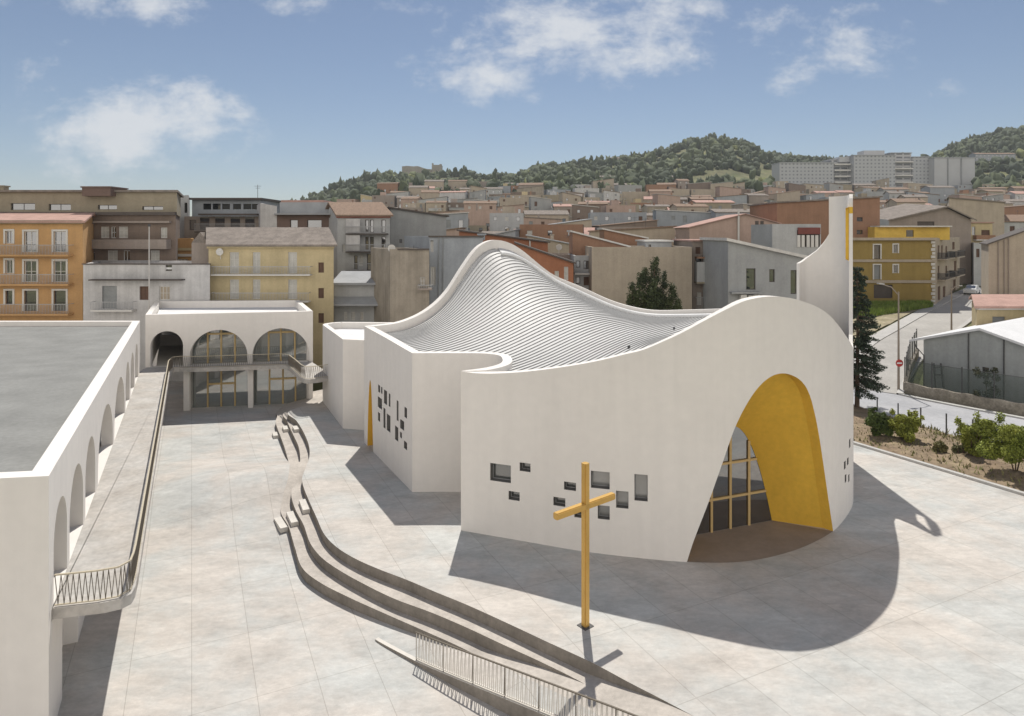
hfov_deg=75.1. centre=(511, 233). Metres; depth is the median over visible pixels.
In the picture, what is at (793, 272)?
window
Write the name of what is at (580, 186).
town house
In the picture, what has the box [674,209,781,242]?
gabled house
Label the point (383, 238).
window
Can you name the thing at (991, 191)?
town house
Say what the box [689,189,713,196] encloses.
town house
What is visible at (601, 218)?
town house
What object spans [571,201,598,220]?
town house
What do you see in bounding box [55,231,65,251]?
balcony door
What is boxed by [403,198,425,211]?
town house
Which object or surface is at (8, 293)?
window
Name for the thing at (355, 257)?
window
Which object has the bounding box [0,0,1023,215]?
sky
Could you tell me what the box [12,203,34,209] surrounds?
window
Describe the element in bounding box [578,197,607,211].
town house
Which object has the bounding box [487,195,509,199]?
town house
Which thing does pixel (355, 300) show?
house
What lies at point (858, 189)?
town house
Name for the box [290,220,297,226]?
window
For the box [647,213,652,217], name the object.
town house
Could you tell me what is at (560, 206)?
town house
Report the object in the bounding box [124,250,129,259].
window
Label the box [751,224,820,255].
shaded house
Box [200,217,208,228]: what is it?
window
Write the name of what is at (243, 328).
pavilion
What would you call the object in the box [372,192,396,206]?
town house
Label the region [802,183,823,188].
town house
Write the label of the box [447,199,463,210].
town house
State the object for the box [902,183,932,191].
town house
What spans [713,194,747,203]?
town house
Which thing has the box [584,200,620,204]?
town house
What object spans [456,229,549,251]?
red house
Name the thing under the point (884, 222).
town house
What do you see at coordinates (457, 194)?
town house
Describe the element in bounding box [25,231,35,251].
balcony door
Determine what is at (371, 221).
window
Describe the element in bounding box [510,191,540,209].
town house
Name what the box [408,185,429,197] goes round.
town house
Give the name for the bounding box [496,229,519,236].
town house
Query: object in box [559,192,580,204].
town house
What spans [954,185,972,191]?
town house
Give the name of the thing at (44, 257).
apartment house
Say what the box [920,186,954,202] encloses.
town house
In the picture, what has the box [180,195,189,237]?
tall house
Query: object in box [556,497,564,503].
window
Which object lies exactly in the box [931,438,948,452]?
leafy shrub
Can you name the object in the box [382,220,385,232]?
window
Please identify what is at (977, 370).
dark bush
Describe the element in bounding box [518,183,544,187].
town house
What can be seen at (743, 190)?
town house
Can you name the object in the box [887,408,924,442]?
leafy shrub
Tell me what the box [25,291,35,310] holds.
window
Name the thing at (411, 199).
town house
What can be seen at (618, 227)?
town house
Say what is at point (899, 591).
plaza
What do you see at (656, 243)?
roof shed
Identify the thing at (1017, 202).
town house
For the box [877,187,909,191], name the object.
town house
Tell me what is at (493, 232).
town house
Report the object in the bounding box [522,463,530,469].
window
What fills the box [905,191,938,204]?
town house
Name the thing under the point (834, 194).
town house
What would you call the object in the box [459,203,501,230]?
town house
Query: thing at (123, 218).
apartment house
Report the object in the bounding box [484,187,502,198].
town house
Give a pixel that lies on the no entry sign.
(899, 362)
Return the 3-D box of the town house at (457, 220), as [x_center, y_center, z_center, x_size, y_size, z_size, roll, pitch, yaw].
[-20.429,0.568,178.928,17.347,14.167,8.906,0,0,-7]
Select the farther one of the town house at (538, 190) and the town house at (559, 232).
the town house at (538, 190)
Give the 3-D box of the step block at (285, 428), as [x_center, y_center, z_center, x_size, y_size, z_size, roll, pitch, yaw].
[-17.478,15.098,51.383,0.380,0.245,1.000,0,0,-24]
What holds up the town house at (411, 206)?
on the terrain at (739, 175)
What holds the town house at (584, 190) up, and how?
on the terrain at (739, 175)
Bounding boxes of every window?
[6,231,11,243]
[6,260,11,272]
[6,291,11,303]
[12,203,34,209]
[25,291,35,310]
[50,204,70,209]
[55,291,65,310]
[99,205,116,209]
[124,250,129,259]
[143,206,162,209]
[190,220,195,229]
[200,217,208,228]
[203,204,210,208]
[213,204,220,208]
[215,217,224,226]
[222,204,229,208]
[231,217,239,226]
[233,204,240,208]
[244,204,250,208]
[245,217,254,226]
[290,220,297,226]
[307,220,321,226]
[354,256,357,268]
[365,220,368,231]
[365,237,368,249]
[367,254,370,269]
[370,220,373,232]
[370,237,373,247]
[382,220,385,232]
[382,237,385,247]
[493,463,510,479]
[511,491,519,497]
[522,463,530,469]
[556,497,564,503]
[566,482,575,487]
[584,261,588,268]
[592,471,609,486]
[599,505,609,516]
[617,491,627,505]
[635,474,647,498]
[746,268,754,289]
[769,269,773,281]
[791,270,795,293]
[874,245,879,258]
[906,230,912,236]
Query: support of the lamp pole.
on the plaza
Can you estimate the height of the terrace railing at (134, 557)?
0.975 m
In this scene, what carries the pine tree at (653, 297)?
on the terrain at (739, 175)
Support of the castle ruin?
on the terrain at (739, 175)
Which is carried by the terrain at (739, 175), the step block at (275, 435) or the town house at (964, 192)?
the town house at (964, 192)
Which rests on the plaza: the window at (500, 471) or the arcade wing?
the arcade wing
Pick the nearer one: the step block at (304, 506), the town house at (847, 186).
the step block at (304, 506)
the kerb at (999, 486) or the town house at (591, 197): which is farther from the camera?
the town house at (591, 197)
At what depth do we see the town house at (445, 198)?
351.56 m
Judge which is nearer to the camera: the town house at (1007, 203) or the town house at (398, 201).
the town house at (1007, 203)
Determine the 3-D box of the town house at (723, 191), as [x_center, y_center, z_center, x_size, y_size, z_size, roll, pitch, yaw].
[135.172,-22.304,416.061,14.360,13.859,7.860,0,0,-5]
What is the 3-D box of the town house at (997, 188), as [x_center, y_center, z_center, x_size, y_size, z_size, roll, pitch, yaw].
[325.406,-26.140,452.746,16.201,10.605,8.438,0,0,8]
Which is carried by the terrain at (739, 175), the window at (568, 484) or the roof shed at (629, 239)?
the roof shed at (629, 239)
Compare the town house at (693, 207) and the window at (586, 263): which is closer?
the window at (586, 263)
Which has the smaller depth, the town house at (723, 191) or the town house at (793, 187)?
the town house at (723, 191)
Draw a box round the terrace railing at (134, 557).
[54,353,327,605]
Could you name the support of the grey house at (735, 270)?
on the terrain at (739, 175)
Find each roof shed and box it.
[567,230,630,255]
[597,228,648,245]
[635,240,673,246]
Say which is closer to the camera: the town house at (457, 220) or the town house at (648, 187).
the town house at (457, 220)
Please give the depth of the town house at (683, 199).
356.81 m
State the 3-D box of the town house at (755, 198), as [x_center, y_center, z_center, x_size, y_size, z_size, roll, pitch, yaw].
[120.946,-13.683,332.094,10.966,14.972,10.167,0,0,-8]
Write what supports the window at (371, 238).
in the apartment house at (359, 230)
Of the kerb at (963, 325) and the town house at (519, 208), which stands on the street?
the kerb at (963, 325)
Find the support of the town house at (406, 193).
on the terrain at (739, 175)
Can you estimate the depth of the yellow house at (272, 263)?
72.00 m
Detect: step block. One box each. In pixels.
[272,432,278,438]
[274,517,287,532]
[282,425,288,431]
[286,511,298,526]
[292,425,299,432]
[299,499,309,513]
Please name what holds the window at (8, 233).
in the apartment house at (44, 257)
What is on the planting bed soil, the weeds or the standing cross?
the weeds
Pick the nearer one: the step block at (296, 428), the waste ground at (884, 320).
the step block at (296, 428)
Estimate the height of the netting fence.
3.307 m
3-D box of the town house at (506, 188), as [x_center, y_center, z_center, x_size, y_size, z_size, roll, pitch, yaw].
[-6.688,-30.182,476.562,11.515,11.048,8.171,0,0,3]
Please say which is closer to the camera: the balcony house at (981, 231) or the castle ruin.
the balcony house at (981, 231)
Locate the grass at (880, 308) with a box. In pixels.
[853,299,933,316]
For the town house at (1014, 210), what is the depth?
238.70 m
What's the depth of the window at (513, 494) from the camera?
31.44 m
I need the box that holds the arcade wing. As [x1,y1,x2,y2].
[0,321,139,715]
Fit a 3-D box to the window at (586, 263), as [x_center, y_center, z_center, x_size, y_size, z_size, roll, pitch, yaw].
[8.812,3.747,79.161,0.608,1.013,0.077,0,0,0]
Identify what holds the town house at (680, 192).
on the terrain at (739, 175)
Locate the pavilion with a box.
[145,300,312,410]
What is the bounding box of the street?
[854,287,980,393]
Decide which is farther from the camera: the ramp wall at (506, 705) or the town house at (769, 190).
the town house at (769, 190)
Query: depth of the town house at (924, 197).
321.25 m
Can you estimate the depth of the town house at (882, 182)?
476.78 m
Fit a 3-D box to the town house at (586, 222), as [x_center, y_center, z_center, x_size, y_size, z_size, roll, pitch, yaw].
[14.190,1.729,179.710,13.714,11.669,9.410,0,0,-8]
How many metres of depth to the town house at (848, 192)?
418.68 m
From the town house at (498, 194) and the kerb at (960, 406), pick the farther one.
the town house at (498, 194)
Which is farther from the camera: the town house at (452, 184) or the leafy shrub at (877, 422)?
the town house at (452, 184)
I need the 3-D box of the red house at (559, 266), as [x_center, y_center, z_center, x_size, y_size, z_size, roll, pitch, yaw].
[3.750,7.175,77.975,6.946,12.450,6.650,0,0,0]
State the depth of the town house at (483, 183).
480.83 m
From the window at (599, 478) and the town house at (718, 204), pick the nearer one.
the window at (599, 478)
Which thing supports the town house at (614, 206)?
on the terrain at (739, 175)
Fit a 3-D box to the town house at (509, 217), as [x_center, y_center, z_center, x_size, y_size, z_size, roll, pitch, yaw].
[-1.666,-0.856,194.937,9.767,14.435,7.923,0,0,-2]
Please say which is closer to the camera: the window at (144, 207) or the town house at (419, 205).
the window at (144, 207)
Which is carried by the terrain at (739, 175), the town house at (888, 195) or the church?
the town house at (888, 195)
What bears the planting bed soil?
on the terrain at (739, 175)
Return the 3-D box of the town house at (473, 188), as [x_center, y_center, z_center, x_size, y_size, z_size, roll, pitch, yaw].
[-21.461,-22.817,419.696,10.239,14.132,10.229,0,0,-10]
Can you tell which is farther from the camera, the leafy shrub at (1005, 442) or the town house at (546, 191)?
the town house at (546, 191)
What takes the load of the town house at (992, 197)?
on the terrain at (739, 175)
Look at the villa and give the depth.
690.00 m
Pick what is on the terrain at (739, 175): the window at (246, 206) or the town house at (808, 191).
the town house at (808, 191)
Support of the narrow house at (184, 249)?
on the terrain at (739, 175)
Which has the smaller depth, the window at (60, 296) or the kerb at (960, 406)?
the kerb at (960, 406)
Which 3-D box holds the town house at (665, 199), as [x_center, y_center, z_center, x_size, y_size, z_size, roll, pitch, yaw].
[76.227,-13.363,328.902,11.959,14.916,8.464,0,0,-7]
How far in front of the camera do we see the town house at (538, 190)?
411.85 m
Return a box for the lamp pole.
[148,224,150,309]
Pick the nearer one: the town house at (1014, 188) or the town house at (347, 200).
the town house at (1014, 188)
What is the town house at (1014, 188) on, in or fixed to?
on the terrain at (739, 175)
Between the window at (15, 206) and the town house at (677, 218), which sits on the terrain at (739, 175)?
the town house at (677, 218)
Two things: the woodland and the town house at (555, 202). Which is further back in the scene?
the woodland
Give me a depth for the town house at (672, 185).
481.30 m
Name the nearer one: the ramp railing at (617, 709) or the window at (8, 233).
the ramp railing at (617, 709)
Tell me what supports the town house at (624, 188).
on the terrain at (739, 175)
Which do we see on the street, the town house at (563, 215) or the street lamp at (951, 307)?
the street lamp at (951, 307)
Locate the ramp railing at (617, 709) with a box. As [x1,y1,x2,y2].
[415,631,637,715]
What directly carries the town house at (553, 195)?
on the terrain at (739, 175)
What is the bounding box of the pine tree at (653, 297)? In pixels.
[626,256,682,309]
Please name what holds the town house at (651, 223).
on the terrain at (739, 175)
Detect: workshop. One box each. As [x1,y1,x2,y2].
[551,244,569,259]
[568,254,589,289]
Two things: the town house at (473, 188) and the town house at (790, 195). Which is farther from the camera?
the town house at (473, 188)
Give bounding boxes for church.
[323,194,852,562]
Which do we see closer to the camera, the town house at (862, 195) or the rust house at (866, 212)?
the rust house at (866, 212)
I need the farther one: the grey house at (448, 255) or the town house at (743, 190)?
the town house at (743, 190)
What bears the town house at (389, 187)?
on the terrain at (739, 175)
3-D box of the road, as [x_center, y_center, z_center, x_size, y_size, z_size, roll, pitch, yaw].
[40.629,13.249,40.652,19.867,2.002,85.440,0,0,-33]
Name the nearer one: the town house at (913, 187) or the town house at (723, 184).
the town house at (723, 184)
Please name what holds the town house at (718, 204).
on the terrain at (739, 175)
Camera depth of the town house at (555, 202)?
316.37 m
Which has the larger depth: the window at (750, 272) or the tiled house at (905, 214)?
the tiled house at (905, 214)
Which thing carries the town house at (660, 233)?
on the terrain at (739, 175)
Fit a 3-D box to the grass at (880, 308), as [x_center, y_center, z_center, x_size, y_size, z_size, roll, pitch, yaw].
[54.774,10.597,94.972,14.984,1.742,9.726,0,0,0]
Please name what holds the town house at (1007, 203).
on the terrain at (739, 175)
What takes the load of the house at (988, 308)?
on the terrain at (739, 175)
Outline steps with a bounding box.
[276,390,692,715]
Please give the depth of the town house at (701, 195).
383.24 m
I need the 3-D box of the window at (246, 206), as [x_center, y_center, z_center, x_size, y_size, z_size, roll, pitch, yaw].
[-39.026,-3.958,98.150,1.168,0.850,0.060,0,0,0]
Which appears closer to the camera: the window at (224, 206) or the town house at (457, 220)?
the window at (224, 206)
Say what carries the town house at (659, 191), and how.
on the terrain at (739, 175)
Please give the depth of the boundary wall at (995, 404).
55.39 m
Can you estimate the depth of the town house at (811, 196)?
348.84 m
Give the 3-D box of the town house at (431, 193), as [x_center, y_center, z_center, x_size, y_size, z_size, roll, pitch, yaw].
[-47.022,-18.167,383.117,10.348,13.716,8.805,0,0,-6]
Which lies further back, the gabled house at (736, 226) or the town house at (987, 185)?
the town house at (987, 185)
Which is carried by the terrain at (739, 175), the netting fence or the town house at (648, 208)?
the town house at (648, 208)
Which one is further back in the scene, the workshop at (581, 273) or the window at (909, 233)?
the window at (909, 233)
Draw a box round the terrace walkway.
[51,362,327,620]
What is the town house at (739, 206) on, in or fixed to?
on the terrain at (739, 175)
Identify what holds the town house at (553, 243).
on the terrain at (739, 175)
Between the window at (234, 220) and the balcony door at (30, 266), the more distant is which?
the window at (234, 220)
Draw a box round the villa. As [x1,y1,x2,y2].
[969,153,1014,160]
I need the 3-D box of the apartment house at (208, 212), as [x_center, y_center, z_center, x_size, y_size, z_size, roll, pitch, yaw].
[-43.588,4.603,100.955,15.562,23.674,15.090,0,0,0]
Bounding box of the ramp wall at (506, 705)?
[375,637,552,715]
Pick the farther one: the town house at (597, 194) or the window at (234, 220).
the town house at (597, 194)
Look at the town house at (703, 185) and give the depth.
453.67 m
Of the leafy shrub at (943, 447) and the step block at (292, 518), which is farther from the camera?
the leafy shrub at (943, 447)
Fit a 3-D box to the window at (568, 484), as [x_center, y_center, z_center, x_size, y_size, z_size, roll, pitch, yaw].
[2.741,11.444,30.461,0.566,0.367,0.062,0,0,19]
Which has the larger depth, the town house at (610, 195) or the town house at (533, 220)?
the town house at (610, 195)
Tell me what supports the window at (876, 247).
in the corner house at (912, 263)
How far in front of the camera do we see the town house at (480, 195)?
379.59 m
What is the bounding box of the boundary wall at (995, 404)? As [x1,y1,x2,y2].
[903,349,1023,415]
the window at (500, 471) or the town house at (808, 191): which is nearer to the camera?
the window at (500, 471)
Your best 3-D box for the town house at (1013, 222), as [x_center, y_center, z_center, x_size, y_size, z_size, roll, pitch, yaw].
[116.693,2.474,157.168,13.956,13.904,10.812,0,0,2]
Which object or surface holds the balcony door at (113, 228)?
in the apartment house at (123, 218)
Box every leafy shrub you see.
[864,407,893,435]
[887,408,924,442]
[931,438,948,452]
[951,442,965,452]
[954,415,988,456]
[972,411,1023,470]
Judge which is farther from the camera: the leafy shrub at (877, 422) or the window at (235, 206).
the window at (235, 206)
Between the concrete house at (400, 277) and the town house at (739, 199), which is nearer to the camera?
the concrete house at (400, 277)
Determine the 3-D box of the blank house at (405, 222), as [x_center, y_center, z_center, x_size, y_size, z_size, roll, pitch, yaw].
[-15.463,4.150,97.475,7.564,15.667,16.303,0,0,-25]
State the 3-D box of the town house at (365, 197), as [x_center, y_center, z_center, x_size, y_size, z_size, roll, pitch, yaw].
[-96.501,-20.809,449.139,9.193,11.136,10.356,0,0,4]
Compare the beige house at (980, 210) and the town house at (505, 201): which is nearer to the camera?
the beige house at (980, 210)
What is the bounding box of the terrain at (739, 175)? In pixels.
[313,148,1023,416]
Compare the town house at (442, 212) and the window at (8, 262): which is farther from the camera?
the town house at (442, 212)
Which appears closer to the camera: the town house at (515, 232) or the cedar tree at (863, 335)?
the cedar tree at (863, 335)
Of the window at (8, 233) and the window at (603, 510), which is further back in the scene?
the window at (8, 233)
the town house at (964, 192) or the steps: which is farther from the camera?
the town house at (964, 192)
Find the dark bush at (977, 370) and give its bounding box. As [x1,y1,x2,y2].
[972,367,998,395]
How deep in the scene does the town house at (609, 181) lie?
473.14 m
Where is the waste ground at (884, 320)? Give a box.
[853,309,918,342]
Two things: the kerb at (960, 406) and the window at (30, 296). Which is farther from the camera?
the window at (30, 296)
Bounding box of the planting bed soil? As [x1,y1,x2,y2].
[853,405,1023,491]
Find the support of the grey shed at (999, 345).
on the terrain at (739, 175)
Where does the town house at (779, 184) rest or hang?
on the terrain at (739, 175)
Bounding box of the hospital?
[771,150,975,186]
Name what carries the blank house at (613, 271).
on the terrain at (739, 175)
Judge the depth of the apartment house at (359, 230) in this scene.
86.00 m
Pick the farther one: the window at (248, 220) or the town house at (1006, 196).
the town house at (1006, 196)
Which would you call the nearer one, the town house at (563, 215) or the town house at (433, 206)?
the town house at (563, 215)
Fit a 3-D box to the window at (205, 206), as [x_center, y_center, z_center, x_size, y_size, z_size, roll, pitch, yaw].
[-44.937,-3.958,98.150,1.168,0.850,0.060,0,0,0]
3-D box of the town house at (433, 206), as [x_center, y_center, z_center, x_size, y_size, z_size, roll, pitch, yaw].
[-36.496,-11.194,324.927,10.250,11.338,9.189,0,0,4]
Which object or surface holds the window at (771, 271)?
in the grey house at (735, 270)
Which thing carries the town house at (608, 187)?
on the terrain at (739, 175)
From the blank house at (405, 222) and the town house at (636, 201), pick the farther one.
the town house at (636, 201)
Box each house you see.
[0,185,183,262]
[0,213,95,320]
[82,261,210,380]
[178,238,193,260]
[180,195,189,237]
[184,185,280,238]
[192,232,207,262]
[206,227,336,368]
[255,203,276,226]
[274,200,331,230]
[325,202,392,277]
[334,271,377,321]
[337,199,359,201]
[361,194,371,199]
[371,245,432,321]
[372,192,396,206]
[377,182,399,192]
[386,191,409,195]
[387,207,448,247]
[396,196,416,207]
[400,197,421,207]
[402,203,422,211]
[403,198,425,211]
[404,234,485,304]
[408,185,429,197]
[419,195,448,202]
[421,190,438,198]
[424,180,444,189]
[425,199,447,211]
[429,209,459,213]
[439,191,468,201]
[443,212,468,229]
[446,227,466,235]
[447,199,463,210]
[448,180,467,190]
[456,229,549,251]
[457,198,476,201]
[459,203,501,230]
[463,200,496,210]
[468,219,487,231]
[469,185,486,199]
[469,189,486,199]
[478,181,489,186]
[482,228,509,233]
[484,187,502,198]
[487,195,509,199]
[489,194,510,195]
[490,206,523,230]
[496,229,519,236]
[497,204,523,212]
[498,183,510,192]
[499,192,524,209]
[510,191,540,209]
[511,183,518,191]
[511,192,535,194]
[514,241,575,282]
[517,185,543,194]
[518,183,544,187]
[520,224,583,242]
[523,210,569,221]
[524,214,561,223]
[526,234,568,252]
[528,196,551,209]
[541,191,558,201]
[544,187,570,194]
[551,201,561,209]
[552,203,571,216]
[553,218,592,226]
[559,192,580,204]
[566,191,584,196]
[571,185,590,187]
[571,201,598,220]
[572,185,598,196]
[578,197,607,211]
[582,194,599,201]
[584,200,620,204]
[584,225,601,234]
[585,191,602,200]
[585,246,691,309]
[588,212,646,225]
[588,218,676,245]
[592,178,613,187]
[592,220,656,226]
[595,217,643,229]
[600,185,614,192]
[601,200,635,211]
[603,190,619,201]
[614,185,641,193]
[619,198,638,211]
[619,199,650,211]
[622,188,647,202]
[641,202,669,212]
[643,196,651,203]
[645,184,666,191]
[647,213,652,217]
[648,189,671,195]
[652,193,680,204]
[652,209,710,227]
[656,183,676,187]
[668,202,708,211]
[671,189,688,195]
[671,239,704,308]
[673,179,689,188]
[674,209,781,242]
[680,197,687,203]
[686,182,711,188]
[688,196,713,202]
[688,199,735,209]
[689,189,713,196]
[691,195,710,196]
[700,237,806,308]
[706,208,749,218]
[710,181,733,196]
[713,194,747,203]
[715,186,740,196]
[731,202,766,208]
[733,182,744,188]
[738,187,750,194]
[744,193,768,203]
[747,196,882,244]
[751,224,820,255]
[763,186,785,193]
[767,190,800,200]
[772,181,787,187]
[785,183,805,193]
[800,193,824,199]
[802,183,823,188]
[806,189,825,193]
[810,191,837,196]
[819,193,839,198]
[823,183,842,190]
[834,190,854,195]
[841,184,851,190]
[851,184,876,193]
[853,226,964,304]
[854,187,879,191]
[855,188,883,199]
[858,193,866,196]
[872,178,888,186]
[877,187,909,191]
[880,199,887,207]
[880,203,976,283]
[880,219,888,225]
[883,190,905,199]
[884,197,925,207]
[897,194,927,202]
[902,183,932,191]
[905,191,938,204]
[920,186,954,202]
[946,197,1005,235]
[948,193,982,198]
[951,190,976,195]
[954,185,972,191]
[964,189,990,190]
[969,294,1023,325]
[971,222,995,281]
[972,242,980,285]
[975,187,1005,190]
[975,191,1010,198]
[977,190,1007,193]
[979,227,1023,293]
[982,184,998,186]
[982,193,1002,200]
[997,198,1014,206]
[1003,199,1023,205]
[1004,205,1023,214]
[1004,215,1023,233]
[1005,191,1023,198]
[1007,186,1023,190]
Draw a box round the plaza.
[57,381,1023,715]
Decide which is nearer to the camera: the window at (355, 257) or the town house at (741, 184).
the window at (355, 257)
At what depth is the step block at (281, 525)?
34.95 m
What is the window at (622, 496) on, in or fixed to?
in the church
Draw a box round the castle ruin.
[402,163,442,173]
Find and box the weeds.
[853,415,1022,485]
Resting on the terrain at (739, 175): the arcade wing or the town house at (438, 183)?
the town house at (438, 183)
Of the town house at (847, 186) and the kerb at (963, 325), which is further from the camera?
the town house at (847, 186)
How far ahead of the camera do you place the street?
82.01 m
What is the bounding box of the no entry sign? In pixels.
[896,359,902,366]
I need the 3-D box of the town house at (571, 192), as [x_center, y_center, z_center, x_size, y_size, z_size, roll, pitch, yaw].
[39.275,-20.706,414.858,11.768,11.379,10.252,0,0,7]
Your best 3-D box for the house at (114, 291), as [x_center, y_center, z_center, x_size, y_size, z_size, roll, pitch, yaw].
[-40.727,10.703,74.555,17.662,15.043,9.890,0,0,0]
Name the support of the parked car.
on the street
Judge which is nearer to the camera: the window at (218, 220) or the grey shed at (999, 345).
the grey shed at (999, 345)
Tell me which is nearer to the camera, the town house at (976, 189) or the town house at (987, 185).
the town house at (976, 189)
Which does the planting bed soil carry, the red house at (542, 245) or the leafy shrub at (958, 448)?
the leafy shrub at (958, 448)
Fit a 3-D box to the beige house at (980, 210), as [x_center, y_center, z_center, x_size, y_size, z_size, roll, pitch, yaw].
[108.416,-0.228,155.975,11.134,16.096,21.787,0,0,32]
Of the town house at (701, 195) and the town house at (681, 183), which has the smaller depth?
the town house at (701, 195)
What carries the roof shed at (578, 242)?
on the terrain at (739, 175)
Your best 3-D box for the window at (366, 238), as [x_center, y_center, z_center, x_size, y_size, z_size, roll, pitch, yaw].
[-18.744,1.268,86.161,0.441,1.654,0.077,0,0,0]
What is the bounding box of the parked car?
[963,285,980,293]
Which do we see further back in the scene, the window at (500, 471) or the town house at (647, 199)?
the town house at (647, 199)
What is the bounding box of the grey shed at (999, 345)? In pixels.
[909,317,1023,401]
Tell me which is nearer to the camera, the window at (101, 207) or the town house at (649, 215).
the window at (101, 207)
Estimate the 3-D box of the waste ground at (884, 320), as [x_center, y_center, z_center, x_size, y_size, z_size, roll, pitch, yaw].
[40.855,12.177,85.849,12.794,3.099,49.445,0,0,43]
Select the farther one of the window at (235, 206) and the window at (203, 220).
the window at (235, 206)
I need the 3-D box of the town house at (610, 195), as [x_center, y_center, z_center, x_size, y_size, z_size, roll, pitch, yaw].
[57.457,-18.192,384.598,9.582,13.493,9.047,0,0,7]
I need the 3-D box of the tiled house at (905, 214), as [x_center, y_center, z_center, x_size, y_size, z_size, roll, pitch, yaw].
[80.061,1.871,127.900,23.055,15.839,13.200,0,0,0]
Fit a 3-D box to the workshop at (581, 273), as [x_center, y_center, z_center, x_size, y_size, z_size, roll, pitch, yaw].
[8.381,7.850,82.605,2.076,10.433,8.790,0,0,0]
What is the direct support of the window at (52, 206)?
in the apartment house at (123, 218)
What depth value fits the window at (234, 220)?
94.91 m
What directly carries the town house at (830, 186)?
on the terrain at (739, 175)
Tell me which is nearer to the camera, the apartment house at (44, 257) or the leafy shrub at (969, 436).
the leafy shrub at (969, 436)
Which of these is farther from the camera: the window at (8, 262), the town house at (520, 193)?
the town house at (520, 193)
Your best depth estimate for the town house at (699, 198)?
352.58 m
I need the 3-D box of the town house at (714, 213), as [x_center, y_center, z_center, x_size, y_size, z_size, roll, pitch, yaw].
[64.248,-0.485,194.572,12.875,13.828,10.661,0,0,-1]
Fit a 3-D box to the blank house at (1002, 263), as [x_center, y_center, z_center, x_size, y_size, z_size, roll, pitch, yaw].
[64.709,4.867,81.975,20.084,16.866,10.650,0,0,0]
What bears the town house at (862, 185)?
on the terrain at (739, 175)
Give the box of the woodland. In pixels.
[291,125,1023,201]
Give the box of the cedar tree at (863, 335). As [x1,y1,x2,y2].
[853,266,889,407]
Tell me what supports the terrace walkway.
attached to the arcade wing
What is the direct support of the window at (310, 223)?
in the brown house at (303, 213)
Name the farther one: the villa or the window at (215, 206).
the villa
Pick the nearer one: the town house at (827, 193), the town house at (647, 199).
the town house at (647, 199)
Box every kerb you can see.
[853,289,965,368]
[853,441,1023,495]
[896,317,971,393]
[898,393,1023,418]
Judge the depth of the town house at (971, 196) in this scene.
316.69 m
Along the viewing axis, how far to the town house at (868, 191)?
386.55 m
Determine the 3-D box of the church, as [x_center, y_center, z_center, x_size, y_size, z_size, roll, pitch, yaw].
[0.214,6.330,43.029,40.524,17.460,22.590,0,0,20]
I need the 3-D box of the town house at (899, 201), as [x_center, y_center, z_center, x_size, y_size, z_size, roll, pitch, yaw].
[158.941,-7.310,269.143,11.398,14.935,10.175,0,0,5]
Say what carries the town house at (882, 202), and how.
on the terrain at (739, 175)
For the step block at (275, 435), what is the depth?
50.87 m
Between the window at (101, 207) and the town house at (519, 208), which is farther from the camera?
the town house at (519, 208)
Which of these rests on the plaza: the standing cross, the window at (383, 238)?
the standing cross
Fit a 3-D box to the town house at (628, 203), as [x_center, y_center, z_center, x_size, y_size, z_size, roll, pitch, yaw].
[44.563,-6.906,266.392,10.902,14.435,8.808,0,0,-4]
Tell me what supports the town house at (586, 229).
on the terrain at (739, 175)
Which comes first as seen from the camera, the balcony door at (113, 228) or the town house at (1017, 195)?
the balcony door at (113, 228)
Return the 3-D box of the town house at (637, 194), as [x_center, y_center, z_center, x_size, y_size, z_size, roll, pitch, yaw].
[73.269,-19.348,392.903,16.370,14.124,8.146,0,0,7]
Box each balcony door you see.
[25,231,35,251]
[25,261,35,281]
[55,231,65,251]
[55,261,65,281]
[112,227,115,237]
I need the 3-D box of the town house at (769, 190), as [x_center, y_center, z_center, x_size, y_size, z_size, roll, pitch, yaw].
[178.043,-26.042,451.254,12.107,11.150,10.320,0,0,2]
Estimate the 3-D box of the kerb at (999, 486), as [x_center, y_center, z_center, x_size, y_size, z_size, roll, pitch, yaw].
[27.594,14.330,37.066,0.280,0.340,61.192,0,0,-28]
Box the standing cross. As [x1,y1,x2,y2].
[553,462,614,630]
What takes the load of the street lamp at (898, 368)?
on the terrain at (739, 175)
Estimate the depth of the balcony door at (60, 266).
73.18 m
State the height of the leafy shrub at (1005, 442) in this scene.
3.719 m
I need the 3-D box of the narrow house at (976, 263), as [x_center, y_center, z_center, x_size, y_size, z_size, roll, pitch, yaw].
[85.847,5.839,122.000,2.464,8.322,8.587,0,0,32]
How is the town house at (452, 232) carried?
on the terrain at (739, 175)
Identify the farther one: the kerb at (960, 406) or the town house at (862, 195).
the town house at (862, 195)
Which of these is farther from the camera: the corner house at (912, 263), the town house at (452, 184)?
the town house at (452, 184)
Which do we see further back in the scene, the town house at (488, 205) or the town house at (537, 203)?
the town house at (537, 203)
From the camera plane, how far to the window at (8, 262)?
73.18 m
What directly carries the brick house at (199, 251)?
on the terrain at (739, 175)
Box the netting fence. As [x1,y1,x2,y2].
[904,329,1023,403]
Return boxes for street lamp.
[877,283,899,389]
[950,285,962,329]
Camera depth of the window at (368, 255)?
86.19 m
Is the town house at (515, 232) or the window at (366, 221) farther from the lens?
the town house at (515, 232)
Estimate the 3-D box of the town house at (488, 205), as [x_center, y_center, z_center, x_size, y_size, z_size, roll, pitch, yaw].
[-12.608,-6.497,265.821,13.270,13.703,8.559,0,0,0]
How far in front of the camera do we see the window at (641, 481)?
29.66 m
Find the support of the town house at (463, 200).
on the terrain at (739, 175)
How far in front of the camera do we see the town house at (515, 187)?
472.62 m
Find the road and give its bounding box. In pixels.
[853,388,1023,435]

